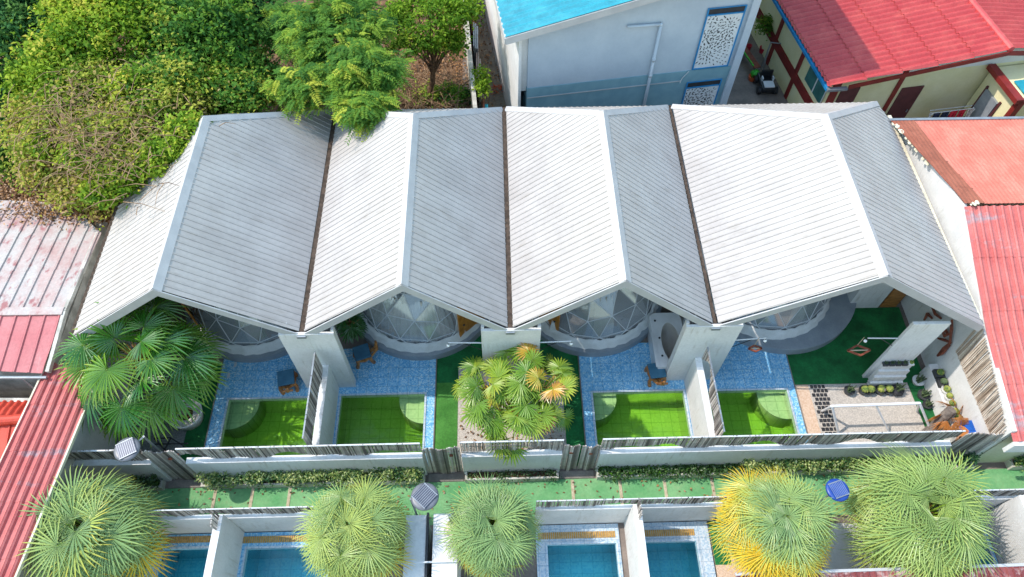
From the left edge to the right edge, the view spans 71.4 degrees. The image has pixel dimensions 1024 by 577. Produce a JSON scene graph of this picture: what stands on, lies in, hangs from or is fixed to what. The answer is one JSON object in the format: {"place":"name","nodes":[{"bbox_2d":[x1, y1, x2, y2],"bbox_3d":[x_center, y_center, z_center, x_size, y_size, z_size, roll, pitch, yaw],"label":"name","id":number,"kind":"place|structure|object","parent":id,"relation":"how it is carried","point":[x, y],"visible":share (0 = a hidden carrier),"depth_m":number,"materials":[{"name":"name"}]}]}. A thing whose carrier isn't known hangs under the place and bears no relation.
{"place":"outdoors","nodes":[
{"label":"outdoors","id":0,"kind":"place"},
{"bbox_2d":[0,398,28,458],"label":"orange tile roof","id":1,"kind":"structure","parent":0,"point":[11,410],"depth_m":19.77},
{"bbox_2d":[0,200,107,397],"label":"faded roof house","id":2,"kind":"structure","parent":0,"point":[46,272],"depth_m":21.59,"materials":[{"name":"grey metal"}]},
{"bbox_2d":[0,193,114,230],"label":"leaf litter","id":3,"kind":"object","parent":2,"relation":"on","point":[39,204],"visible":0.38,"depth_m":23.22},
{"bbox_2d":[0,0,462,180],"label":"woodland floor","id":4,"kind":"structure","parent":0,"point":[418,63],"depth_m":31.46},
{"bbox_2d":[0,0,56,173],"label":"leafy tree","id":5,"kind":"object","parent":4,"relation":"on","point":[16,11],"visible":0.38,"depth_m":24.02,"materials":[{"name":"green plant"}]},
{"bbox_2d":[0,0,177,121],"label":"leafy tree","id":6,"kind":"object","parent":4,"relation":"on","point":[77,23],"visible":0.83,"depth_m":23.12,"materials":[{"name":"green plant"}]},
{"bbox_2d":[13,56,237,208],"bbox_3d":[-12.581,-4.849,24.488,5.437,6.054,6.630,21,59,13],"label":"creeper","id":7,"kind":"object","parent":4,"relation":"on","point":[120,78],"visible":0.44,"depth_m":22.30,"materials":[{"name":"green plant"}]},
{"bbox_2d":[121,0,287,114],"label":"leafy tree","id":8,"kind":"object","parent":4,"relation":"on","point":[214,29],"visible":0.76,"depth_m":23.73,"materials":[{"name":"green plant"}]},
{"bbox_2d":[372,0,485,108],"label":"leafy tree","id":9,"kind":"object","parent":4,"relation":"on","point":[459,13],"visible":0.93,"depth_m":26.40,"materials":[{"name":"green plant"}]},
{"bbox_2d":[385,56,490,108],"bbox_3d":[-3.781,-7.129,28.786,6.440,2.020,7.434,-1,57,-1],"label":"dry brush","id":10,"kind":"object","parent":4,"relation":"on","point":[407,103],"visible":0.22,"depth_m":29.49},
{"bbox_2d":[402,78,477,108],"bbox_3d":[-2.242,-7.351,29.075,2.791,1.196,4.015,-35,64,-21],"label":"weed patch","id":11,"kind":"object","parent":4,"relation":"on","point":[454,91],"visible":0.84,"depth_m":29.21,"materials":[{"name":"green plant"}]},
{"bbox_2d":[476,0,506,172],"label":"alley","id":12,"kind":"structure","parent":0,"point":[498,98],"depth_m":31.47,"materials":[{"name":"concrete"}]},
{"bbox_2d":[79,27,1006,576],"bbox_3d":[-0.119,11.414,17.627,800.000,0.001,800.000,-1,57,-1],"label":"ground","id":13,"kind":"structure","parent":0,"point":[743,89],"depth_m":23.75,"materials":[{"name":"concrete"}]},
{"bbox_2d":[0,361,99,576],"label":"pink strip roof","id":14,"kind":"structure","parent":13,"relation":"on","point":[34,459],"depth_m":18.63,"materials":[{"name":"metal"}]},
{"bbox_2d":[16,464,177,576],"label":"fan palm","id":15,"kind":"object","parent":13,"relation":"on","point":[62,541],"visible":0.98,"depth_m":17.74,"materials":[{"name":"green plant"}]},
{"bbox_2d":[71,356,130,459],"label":"boundary wall","id":16,"kind":"structure","parent":13,"relation":"on","point":[87,440],"depth_m":20.82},
{"bbox_2d":[0,42,234,229],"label":"leafy tree","id":17,"kind":"object","parent":13,"relation":"on","point":[27,171],"visible":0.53,"depth_m":22.22,"materials":[{"name":"green plant"}]},
{"bbox_2d":[0,37,232,214],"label":"dead vine","id":18,"kind":"object","parent":17,"relation":"attached to","point":[108,144],"visible":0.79,"depth_m":21.03,"materials":[{"name":"plant"}]},
{"bbox_2d":[73,459,171,482],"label":"boundary wall","id":19,"kind":"structure","parent":13,"relation":"on","point":[147,467],"depth_m":20.18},
{"bbox_2d":[76,105,212,210],"bbox_3d":[-11.095,-2.897,23.204,4.544,6.104,2.267,-13,58,-9],"label":"creeper","id":20,"kind":"object","parent":13,"relation":"on","point":[189,122],"visible":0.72,"depth_m":21.17,"materials":[{"name":"green plant"}]},
{"bbox_2d":[114,364,198,456],"bbox_3d":[-11.325,4.040,22.312,2.450,0.001,3.750,-1,57,-1],"label":"gravel bed","id":21,"kind":"object","parent":13,"relation":"on","point":[178,435],"depth_m":22.01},
{"bbox_2d":[142,450,198,479],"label":"bamboo gate","id":22,"kind":"structure","parent":13,"relation":"on","point":[172,464],"depth_m":20.14,"materials":[{"name":"grey wood"}]},
{"bbox_2d":[153,546,208,576],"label":"swimming pool","id":23,"kind":"structure","parent":13,"relation":"in","point":[191,561],"depth_m":20.82,"materials":[{"name":"liquid"}]},
{"bbox_2d":[181,363,220,460],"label":"turf","id":24,"kind":"structure","parent":13,"relation":"on","point":[195,437],"depth_m":22.10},
{"bbox_2d":[168,398,203,430],"bbox_3d":[-10.067,3.945,22.087,1.040,0.480,1.040,-1,57,-1],"label":"round planter","id":25,"kind":"object","parent":24,"relation":"on","point":[197,418],"visible":0.47,"depth_m":21.87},
{"bbox_2d":[178,407,192,419],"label":"pot soil","id":26,"kind":"structure","parent":25,"relation":"in","point":[191,413],"depth_m":21.93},
{"bbox_2d":[53,291,229,446],"bbox_3d":[-10.484,2.450,20.575,4.496,4.138,4.423,-18,59,-12],"label":"fan palm","id":27,"kind":"object","parent":26,"relation":"on","point":[193,341],"visible":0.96,"depth_m":19.52,"materials":[{"name":"green plant"}]},
{"bbox_2d":[69,109,335,383],"bbox_3d":[-9.217,-2.136,22.783,6.625,5.971,9.118,-1,57,-1],"label":"villa","id":28,"kind":"object","parent":13,"relation":"on","point":[234,225],"visible":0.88,"depth_m":20.46,"materials":[{"name":"grey metal"}]},
{"bbox_2d":[117,40,292,127],"bbox_3d":[-9.866,-5.835,24.991,6.525,6.378,4.280,-33,63,-20],"label":"leafy tree","id":29,"kind":"object","parent":13,"relation":"on","point":[235,97],"visible":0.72,"depth_m":23.02,"materials":[{"name":"green plant"}]},
{"bbox_2d":[129,512,318,533],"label":"boundary wall","id":30,"kind":"structure","parent":13,"relation":"on","point":[261,522],"depth_m":19.59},
{"bbox_2d":[125,506,316,516],"bbox_3d":[-7.852,5.976,19.032,5.204,0.614,0.055,-1,57,-1],"label":"bamboo screen","id":31,"kind":"object","parent":30,"relation":"on","point":[233,511],"visible":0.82,"depth_m":18.95,"materials":[{"name":"grey wood"}]},
{"bbox_2d":[203,511,244,576],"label":"partition wall","id":32,"kind":"structure","parent":13,"relation":"on","point":[225,549],"depth_m":18.84,"materials":[{"name":"paint"}]},
{"bbox_2d":[185,298,328,362],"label":"dome platform","id":33,"kind":"structure","parent":13,"relation":"on","point":[229,330],"depth_m":23.58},
{"bbox_2d":[186,299,283,355],"bbox_3d":[-8.604,-0.505,23.469,4.862,2.392,4.873,-1,57,-1],"label":"dome tent","id":34,"kind":"object","parent":33,"relation":"on","point":[274,345],"visible":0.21,"depth_m":23.07,"materials":[{"name":"white fabric"}]},
{"bbox_2d":[204,354,318,456],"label":"pool deck","id":35,"kind":"structure","parent":13,"relation":"on","point":[257,379],"depth_m":22.90,"materials":[{"name":"blue tile"}]},
{"bbox_2d":[278,322,355,387],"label":"privacy wall","id":36,"kind":"structure","parent":35,"relation":"on","point":[326,346],"depth_m":20.91,"materials":[{"name":"grey concrete"}]},
{"bbox_2d":[217,396,317,455],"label":"swimming pool","id":37,"kind":"structure","parent":13,"relation":"in","point":[262,421],"depth_m":22.98,"materials":[{"name":"tile"}]},
{"bbox_2d":[237,531,327,576],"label":"pool deck","id":38,"kind":"structure","parent":13,"relation":"on","point":[269,534],"depth_m":20.24,"materials":[{"name":"blue tile"}]},
{"bbox_2d":[240,545,323,576],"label":"swimming pool","id":39,"kind":"structure","parent":38,"relation":"in","point":[272,561],"depth_m":20.90,"materials":[{"name":"liquid"}]},
{"bbox_2d":[186,452,427,477],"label":"boundary wall","id":40,"kind":"structure","parent":13,"relation":"on","point":[239,465],"depth_m":20.20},
{"bbox_2d":[175,443,420,458],"bbox_3d":[-5.851,4.520,19.776,6.640,0.857,0.066,-1,57,-1],"label":"bamboo screen","id":41,"kind":"object","parent":40,"relation":"on","point":[249,452],"visible":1,"depth_m":19.66,"materials":[{"name":"grey wood"}]},
{"bbox_2d":[312,365,338,452],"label":"partition wall","id":42,"kind":"structure","parent":13,"relation":"on","point":[325,418],"depth_m":21.22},
{"bbox_2d":[302,352,322,448],"bbox_3d":[-5.664,3.214,20.294,0.054,1.104,2.630,-1,57,-1],"label":"bamboo screen","id":43,"kind":"object","parent":42,"relation":"on","point":[312,400],"visible":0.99,"depth_m":20.17,"materials":[{"name":"grey wood"}]},
{"bbox_2d":[248,0,417,145],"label":"feathery tree","id":44,"kind":"object","parent":13,"relation":"on","point":[334,73],"visible":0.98,"depth_m":23.13,"materials":[{"name":"green plant"}]},
{"bbox_2d":[293,474,415,576],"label":"fan palm","id":45,"kind":"object","parent":13,"relation":"on","point":[349,539],"visible":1,"depth_m":17.54,"materials":[{"name":"green plant"}]},
{"bbox_2d":[168,470,593,487],"bbox_3d":[-3.872,5.704,21.281,12.650,0.030,0.230,-1,57,-1],"label":"gate step","id":46,"kind":"object","parent":13,"relation":"on","point":[432,478],"visible":0.95,"depth_m":21.31,"materials":[{"name":"concrete"}]},
{"bbox_2d":[332,349,435,461],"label":"pool deck","id":47,"kind":"structure","parent":13,"relation":"on","point":[385,373],"depth_m":23.04,"materials":[{"name":"blue tile"}]},
{"bbox_2d":[334,392,426,452],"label":"swimming pool","id":48,"kind":"structure","parent":47,"relation":"in","point":[369,418],"depth_m":23.11,"materials":[{"name":"tile"}]},
{"bbox_2d":[304,107,514,334],"bbox_3d":[-3.033,-2.249,22.898,5.994,5.971,9.112,-1,57,-1],"label":"villa","id":49,"kind":"object","parent":13,"relation":"on","point":[417,199],"visible":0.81,"depth_m":20.67,"materials":[{"name":"grey metal"}]},
{"bbox_2d":[350,284,488,360],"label":"dome platform","id":50,"kind":"structure","parent":13,"relation":"on","point":[450,350],"depth_m":23.44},
{"bbox_2d":[354,292,479,352],"bbox_3d":[-3.066,-0.572,23.550,4.852,2.392,4.862,-1,57,-1],"label":"dome tent","id":51,"kind":"object","parent":50,"relation":"on","point":[404,346],"visible":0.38,"depth_m":23.17,"materials":[{"name":"white fabric"}]},
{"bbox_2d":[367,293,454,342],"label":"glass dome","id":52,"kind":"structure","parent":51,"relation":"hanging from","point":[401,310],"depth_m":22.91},
{"bbox_2d":[410,483,438,514],"bbox_3d":[-2.252,6.061,19.325,0.760,2.944,0.720,-1,57,-1],"label":"solar lamp","id":53,"kind":"object","parent":13,"relation":"on","point":[424,496],"visible":0.97,"depth_m":18.09,"materials":[{"name":"grey metal"}]},
{"bbox_2d":[399,512,460,576],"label":"side passage","id":54,"kind":"object","parent":13,"relation":"on","point":[420,542],"visible":0.72,"depth_m":18.66,"materials":[{"name":"metal"}]},
{"bbox_2d":[422,446,462,473],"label":"bamboo gate","id":55,"kind":"structure","parent":13,"relation":"on","point":[440,461],"depth_m":20.46,"materials":[{"name":"grey wood"}]},
{"bbox_2d":[434,382,457,468],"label":"turf","id":56,"kind":"structure","parent":13,"relation":"on","point":[446,419],"depth_m":22.36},
{"bbox_2d":[435,472,543,576],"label":"fan palm","id":57,"kind":"object","parent":13,"relation":"on","point":[489,540],"visible":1,"depth_m":17.81,"materials":[{"name":"green plant"}]},
{"bbox_2d":[461,449,561,473],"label":"boundary wall","id":58,"kind":"structure","parent":13,"relation":"on","point":[536,459],"depth_m":20.56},
{"bbox_2d":[460,439,563,452],"bbox_3d":[0.000,4.408,19.884,2.867,0.851,0.065,-1,57,-1],"label":"bamboo screen","id":59,"kind":"object","parent":58,"relation":"on","point":[518,444],"visible":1,"depth_m":19.76,"materials":[{"name":"grey wood"}]},
{"bbox_2d":[457,367,566,466],"bbox_3d":[-0.029,3.975,22.430,3.360,0.001,3.400,-1,57,-1],"label":"gravel bed","id":60,"kind":"object","parent":13,"relation":"on","point":[462,434],"visible":0.2,"depth_m":22.09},
{"bbox_2d":[481,319,540,384],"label":"privacy wall","id":61,"kind":"structure","parent":60,"relation":"on","point":[492,340],"depth_m":20.51,"materials":[{"name":"grey concrete"}]},
{"bbox_2d":[451,342,578,466],"bbox_3d":[0.050,3.410,20.889,3.768,3.296,3.564,-1,57,-1],"label":"fan palm","id":62,"kind":"object","parent":60,"relation":"on","point":[521,387],"visible":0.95,"depth_m":19.93,"materials":[{"name":"green plant"}]},
{"bbox_2d":[560,351,585,465],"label":"turf","id":63,"kind":"structure","parent":13,"relation":"on","point":[574,435],"depth_m":22.51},
{"bbox_2d":[535,523,622,576],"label":"pool deck","id":64,"kind":"structure","parent":13,"relation":"on","point":[541,559],"depth_m":20.37,"materials":[{"name":"tile"}]},
{"bbox_2d":[545,541,620,576],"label":"swimming pool","id":65,"kind":"structure","parent":13,"relation":"in","point":[586,559],"depth_m":20.99,"materials":[{"name":"liquid"}]},
{"bbox_2d":[540,280,662,356],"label":"dome platform","id":66,"kind":"structure","parent":13,"relation":"on","point":[623,301],"depth_m":23.87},
{"bbox_2d":[533,284,659,349],"bbox_3d":[2.686,-0.676,23.657,4.850,2.392,4.860,-1,57,-1],"label":"dome tent","id":67,"kind":"object","parent":66,"relation":"on","point":[547,328],"visible":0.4,"depth_m":23.31,"materials":[{"name":"white fabric"}]},
{"bbox_2d":[592,296,613,337],"bbox_3d":[2.982,0.952,22.975,0.697,1.700,0.697,-1,57,-1],"label":"curtain","id":68,"kind":"object","parent":67,"relation":"hanging from","point":[606,304],"visible":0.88,"depth_m":22.90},
{"bbox_2d":[505,104,720,330],"bbox_3d":[2.820,-2.360,23.010,5.964,5.971,9.114,-1,57,-1],"label":"villa","id":69,"kind":"object","parent":13,"relation":"on","point":[598,197],"visible":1,"depth_m":20.82,"materials":[{"name":"grey metal"}]},
{"bbox_2d":[482,0,761,118],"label":"grey building","id":70,"kind":"structure","parent":13,"relation":"on","point":[574,53],"depth_m":25.36,"materials":[{"name":"paint"}]},
{"bbox_2d":[681,78,721,104],"bbox_3d":[7.308,-7.315,27.898,1.400,2.100,0.039,-8,57,-5],"label":"window frame","id":71,"kind":"structure","parent":70,"relation":"in","point":[705,92],"depth_m":27.51,"materials":[{"name":"metal"}]},
{"bbox_2d":[692,4,747,69],"bbox_3d":[7.374,-8.925,25.427,1.400,2.600,0.039,-8,57,-5],"label":"window frame","id":72,"kind":"structure","parent":70,"relation":"in","point":[721,27],"depth_m":25.36,"materials":[{"name":"metal"}]},
{"bbox_2d":[534,502,724,524],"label":"boundary wall","id":73,"kind":"structure","parent":13,"relation":"on","point":[657,512],"depth_m":19.81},
{"bbox_2d":[536,496,727,507],"bbox_3d":[3.247,5.765,19.242,5.202,0.614,0.055,-1,57,-1],"label":"bamboo screen","id":74,"kind":"object","parent":73,"relation":"on","point":[668,500],"visible":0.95,"depth_m":19.16,"materials":[{"name":"grey wood"}]},
{"bbox_2d":[579,343,693,459],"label":"pool deck","id":75,"kind":"structure","parent":13,"relation":"on","point":[623,370],"depth_m":23.13,"materials":[{"name":"blue tile"}]},
{"bbox_2d":[647,313,682,370],"bbox_3d":[5.079,1.821,23.397,1.070,0.700,2.000,-1,57,-1],"label":"bathtub","id":76,"kind":"object","parent":75,"relation":"on","point":[665,329],"visible":0.71,"depth_m":23.44,"materials":[{"name":"ceramic"}]},
{"bbox_2d":[666,314,743,379],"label":"privacy wall","id":77,"kind":"structure","parent":75,"relation":"on","point":[694,340],"depth_m":21.18,"materials":[{"name":"grey concrete"}]},
{"bbox_2d":[624,500,649,576],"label":"partition wall","id":78,"kind":"structure","parent":13,"relation":"on","point":[638,565],"depth_m":18.83,"materials":[{"name":"paint"}]},
{"bbox_2d":[591,389,692,447],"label":"swimming pool","id":79,"kind":"structure","parent":13,"relation":"in","point":[640,413],"depth_m":23.27,"materials":[{"name":"tile"}]},
{"bbox_2d":[645,539,703,576],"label":"swimming pool","id":80,"kind":"structure","parent":13,"relation":"in","point":[674,558],"depth_m":21.00,"materials":[{"name":"liquid"}]},
{"bbox_2d":[643,521,715,576],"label":"pool deck","id":81,"kind":"structure","parent":13,"relation":"on","point":[700,530],"depth_m":20.39,"materials":[{"name":"tile"}]},
{"bbox_2d":[684,357,714,442],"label":"partition wall","id":82,"kind":"structure","parent":13,"relation":"on","point":[701,416],"depth_m":21.47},
{"bbox_2d":[708,388,800,444],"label":"swimming pool","id":83,"kind":"structure","parent":13,"relation":"in","point":[760,411],"depth_m":23.23,"materials":[{"name":"tile"}]},
{"bbox_2d":[706,341,807,441],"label":"pool deck","id":84,"kind":"structure","parent":13,"relation":"on","point":[742,367],"depth_m":23.22,"materials":[{"name":"blue tile"}]},
{"bbox_2d":[712,538,819,576],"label":"gravel bed","id":85,"kind":"object","parent":13,"relation":"on","point":[721,571],"depth_m":19.93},
{"bbox_2d":[706,465,839,576],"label":"fan palm","id":86,"kind":"object","parent":85,"relation":"on","point":[771,520],"visible":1,"depth_m":17.62,"materials":[{"name":"green plant"}]},
{"bbox_2d":[595,440,951,470],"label":"boundary wall","id":87,"kind":"structure","parent":13,"relation":"on","point":[669,455],"depth_m":20.48,"materials":[{"name":"paint"}]},
{"bbox_2d":[600,430,965,449],"bbox_3d":[7.551,4.269,20.033,10.105,0.864,0.063,-1,57,-1],"label":"bamboo screen","id":88,"kind":"object","parent":87,"relation":"on","point":[836,438],"visible":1,"depth_m":19.92,"materials":[{"name":"grey wood"}]},
{"bbox_2d":[711,287,855,354],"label":"dome platform","id":89,"kind":"structure","parent":13,"relation":"on","point":[831,325],"depth_m":23.81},
{"bbox_2d":[704,272,830,339],"bbox_3d":[8.685,-0.929,23.845,4.749,2.340,4.759,-1,57,-1],"label":"dome tent","id":90,"kind":"object","parent":89,"relation":"on","point":[758,332],"visible":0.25,"depth_m":23.50,"materials":[{"name":"white fabric"}]},
{"bbox_2d":[671,101,983,331],"bbox_3d":[9.530,-2.436,23.103,7.712,5.971,9.253,-1,57,-1],"label":"villa","id":91,"kind":"object","parent":13,"relation":"on","point":[794,202],"visible":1,"depth_m":20.92,"materials":[{"name":"grey metal"}]},
{"bbox_2d":[821,523,877,569],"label":"terrace slab","id":92,"kind":"structure","parent":13,"relation":"on","point":[838,560],"depth_m":19.98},
{"bbox_2d":[787,307,943,439],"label":"turf","id":93,"kind":"structure","parent":13,"relation":"on","point":[834,361],"depth_m":23.61,"materials":[{"name":"carpet"}]},
{"bbox_2d":[862,321,950,386],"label":"stepped wall","id":94,"kind":"structure","parent":93,"relation":"on","point":[914,340],"depth_m":21.65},
{"bbox_2d":[922,396,968,439],"bbox_3d":[13.142,4.015,21.475,1.061,1.746,1.632,29,61,17],"label":"dead palm","id":95,"kind":"object","parent":93,"relation":"on","point":[941,419],"visible":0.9,"depth_m":21.41,"materials":[{"name":"orange plant"}]},
{"bbox_2d":[808,382,924,441],"bbox_3d":[11.278,4.134,22.399,3.340,0.001,2.510,-1,57,-1],"label":"gravel bed","id":96,"kind":"object","parent":13,"relation":"on","point":[899,418],"visible":0.6,"depth_m":22.52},
{"bbox_2d":[846,277,910,307],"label":"back wall","id":97,"kind":"structure","parent":13,"relation":"on","point":[874,296],"depth_m":24.07,"materials":[{"name":"paint"}]},
{"bbox_2d":[735,563,1023,576],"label":"lean to roof","id":98,"kind":"object","parent":13,"relation":"on","point":[1011,570],"visible":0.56,"depth_m":17.84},
{"bbox_2d":[751,0,1023,117],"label":"red tiled house","id":99,"kind":"structure","parent":13,"relation":"on","point":[907,58],"depth_m":27.25,"materials":[{"name":"tile"}]},
{"bbox_2d":[833,440,1001,576],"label":"fan palm","id":100,"kind":"object","parent":13,"relation":"on","point":[903,550],"visible":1,"depth_m":17.70,"materials":[{"name":"green plant"}]},
{"bbox_2d":[888,116,1023,462],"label":"coral roof house","id":101,"kind":"structure","parent":13,"relation":"on","point":[977,163],"depth_m":21.33,"materials":[{"name":"red metal"}]},
{"bbox_2d":[898,131,1016,456],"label":"boundary wall","id":102,"kind":"structure","parent":13,"relation":"on","point":[948,204],"depth_m":21.78,"materials":[{"name":"paint"}]},
{"bbox_2d":[955,328,1006,440],"bbox_3d":[13.639,2.667,20.426,0.057,1.549,3.072,-1,57,-1],"label":"bamboo screen","id":103,"kind":"object","parent":102,"relation":"attached to","point":[973,376],"visible":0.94,"depth_m":20.61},
{"bbox_2d":[937,432,1004,460],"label":"bamboo gate","id":104,"kind":"structure","parent":13,"relation":"on","point":[972,442],"depth_m":20.43,"materials":[{"name":"grey wood"}]},
{"bbox_2d":[982,495,1023,563],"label":"partition wall","id":105,"kind":"structure","parent":13,"relation":"on","point":[1008,525],"depth_m":19.64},
{"bbox_2d":[117,469,1023,531],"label":"path","id":106,"kind":"structure","parent":0,"point":[635,488],"depth_m":21.10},
{"bbox_2d":[200,473,424,488],"bbox_3d":[-5.869,5.711,21.114,6.550,0.280,0.260,-1,57,-1],"label":"planter box","id":107,"kind":"object","parent":106,"relation":"on","point":[277,485],"visible":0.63,"depth_m":21.02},
{"bbox_2d":[193,465,424,490],"bbox_3d":[-5.903,5.409,20.856,6.684,0.972,0.930,-1,57,-1],"label":"hedge","id":108,"kind":"object","parent":107,"relation":"in","point":[294,477],"visible":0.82,"depth_m":20.70,"materials":[{"name":"green plant"}]},
{"bbox_2d":[465,470,558,482],"bbox_3d":[-0.006,5.601,21.225,2.780,0.280,0.260,-1,57,-1],"label":"planter box","id":109,"kind":"object","parent":106,"relation":"on","point":[520,478],"visible":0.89,"depth_m":21.16,"materials":[{"name":"concrete"}]},
{"bbox_2d":[596,464,901,479],"bbox_3d":[7.611,5.458,21.369,10.180,0.280,0.260,-1,57,-1],"label":"planter box","id":110,"kind":"object","parent":106,"relation":"on","point":[599,477],"visible":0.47,"depth_m":21.25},
{"bbox_2d":[594,462,750,483],"bbox_3d":[4.788,5.345,21.244,4.701,0.689,0.916,-1,57,-1],"label":"hedge","id":111,"kind":"object","parent":110,"relation":"in","point":[640,471],"visible":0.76,"depth_m":21.09,"materials":[{"name":"green plant"}]},
{"bbox_2d":[740,454,936,476],"bbox_3d":[9.726,5.131,21.145,6.026,0.964,0.890,-1,57,-1],"label":"hedge","id":112,"kind":"object","parent":110,"relation":"in","point":[813,466],"visible":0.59,"depth_m":20.98,"materials":[{"name":"green plant"}]},
{"label":"gravel bed","id":113,"kind":"structure","parent":0,"visible":0},
{"bbox_2d":[919,364,958,442],"bbox_3d":[13.495,3.627,22.356,0.290,0.640,2.500,-1,57,-1],"label":"cactus ledge","id":114,"kind":"object","parent":113,"relation":"on","point":[936,395],"visible":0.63,"depth_m":22.50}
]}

